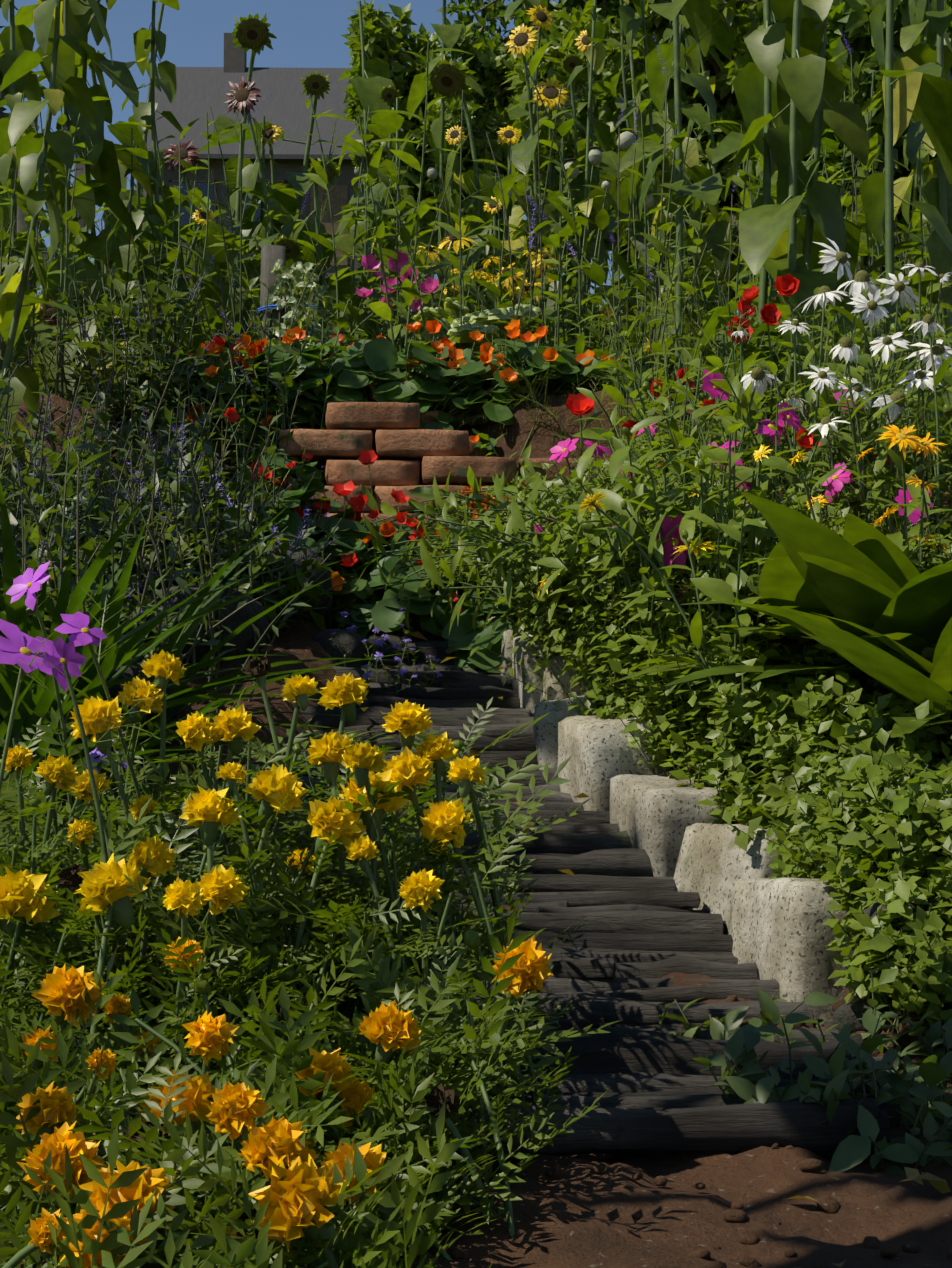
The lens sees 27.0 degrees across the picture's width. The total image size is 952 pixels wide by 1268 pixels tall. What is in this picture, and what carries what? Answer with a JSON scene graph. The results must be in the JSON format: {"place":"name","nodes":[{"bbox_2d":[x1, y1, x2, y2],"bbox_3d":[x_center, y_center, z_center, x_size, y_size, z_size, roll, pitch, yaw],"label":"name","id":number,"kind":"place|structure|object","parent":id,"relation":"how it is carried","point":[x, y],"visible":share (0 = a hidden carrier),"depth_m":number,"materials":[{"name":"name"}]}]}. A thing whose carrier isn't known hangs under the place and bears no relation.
{"place":"outdoors","nodes":[
{"label":"outdoors","id":0,"kind":"place"},
{"bbox_2d":[0,0,737,312],"label":"sky","id":1,"kind":"structure","parent":0,"point":[308,33],"materials":[{"name":"blue"}]},
{"bbox_2d":[0,313,951,1267],"bbox_3d":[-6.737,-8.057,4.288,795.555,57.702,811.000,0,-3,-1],"label":"ground","id":2,"kind":"structure","parent":0,"point":[578,1211],"depth_m":1.73,"materials":[{"name":"soil"}]},
{"bbox_2d":[0,0,44,240],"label":"tree","id":3,"kind":"object","parent":2,"relation":"on","point":[5,92],"visible":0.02,"depth_m":13.60,"materials":[{"name":"green plant"}]},
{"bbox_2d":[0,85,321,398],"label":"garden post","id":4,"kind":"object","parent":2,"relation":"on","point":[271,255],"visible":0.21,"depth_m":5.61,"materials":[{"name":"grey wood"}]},
{"bbox_2d":[256,259,346,353],"bbox_3d":[-0.490,-0.601,5.556,0.275,0.898,0.205,0,-3,-1],"label":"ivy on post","id":5,"kind":"object","parent":4,"relation":"attached to","point":[288,292],"visible":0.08,"depth_m":5.56,"materials":[{"name":"green plant"}]},
{"bbox_2d":[0,240,442,1012],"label":"border","id":6,"kind":"object","parent":2,"relation":"on","point":[44,668],"visible":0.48,"depth_m":3.80,"materials":[{"name":"green plant"}]},
{"bbox_2d":[146,33,433,314],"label":"house","id":7,"kind":"structure","parent":2,"relation":"on","point":[282,106],"depth_m":53.60,"materials":[{"name":"grey"}]},
{"bbox_2d":[0,649,620,1267],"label":"marigolds","id":8,"kind":"object","parent":2,"relation":"on","point":[256,1077],"visible":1,"depth_m":1.82,"materials":[{"name":"green plant"}]},
{"bbox_2d":[121,319,634,672],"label":"nasturtiums","id":9,"kind":"object","parent":2,"relation":"on","point":[460,382],"visible":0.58,"depth_m":5.20,"materials":[{"name":"green plant"}]},
{"bbox_2d":[278,402,609,538],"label":"brick wall","id":10,"kind":"structure","parent":2,"relation":"on","point":[402,442],"depth_m":5.05,"materials":[{"name":"brown brick"}]},
{"bbox_2d":[0,20,947,749],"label":"border","id":11,"kind":"object","parent":2,"relation":"on","point":[160,212],"depth_m":5.72,"materials":[{"name":"green plant"}]},
{"bbox_2d":[0,0,951,494],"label":"sunflowers","id":12,"kind":"object","parent":2,"relation":"on","point":[792,82],"visible":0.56,"depth_m":6.20,"materials":[{"name":"green plant"}]},
{"bbox_2d":[0,543,951,1033],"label":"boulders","id":13,"kind":"object","parent":2,"relation":"on","point":[356,649],"visible":0.15,"depth_m":3.82,"materials":[{"name":"grey stone"}]},
{"bbox_2d":[338,0,622,266],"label":"tree","id":14,"kind":"object","parent":2,"relation":"on","point":[387,40],"visible":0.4,"depth_m":20.07,"materials":[{"name":"green plant"}]},
{"bbox_2d":[141,621,901,1160],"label":"garden steps","id":15,"kind":"structure","parent":2,"relation":"on","point":[629,943],"depth_m":2.52,"materials":[{"name":"grey wood"}]},
{"bbox_2d":[436,0,696,347],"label":"tree","id":16,"kind":"object","parent":2,"relation":"on","point":[489,12],"depth_m":27.48,"materials":[{"name":"green plant"}]},
{"bbox_2d":[283,602,951,1267],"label":"pebbles","id":17,"kind":"object","parent":2,"relation":"on","point":[825,1204],"visible":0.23,"depth_m":1.73,"materials":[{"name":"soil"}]},
{"bbox_2d":[357,211,951,1174],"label":"bed","id":18,"kind":"object","parent":2,"relation":"on","point":[729,609],"visible":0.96,"depth_m":3.15,"materials":[{"name":"green plant"}]},
{"bbox_2d":[486,613,857,1018],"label":"kerb stones","id":19,"kind":"object","parent":2,"relation":"on","point":[780,933],"visible":0.35,"depth_m":2.91,"materials":[{"name":"stone"}]},
{"bbox_2d":[501,0,865,379],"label":"tree","id":20,"kind":"object","parent":2,"relation":"on","point":[742,20],"visible":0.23,"depth_m":13.40,"materials":[{"name":"green plant"}]},
{"bbox_2d":[738,0,951,328],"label":"tree","id":21,"kind":"object","parent":2,"relation":"on","point":[850,18],"visible":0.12,"depth_m":10.27,"materials":[{"name":"green plant"}]}
]}

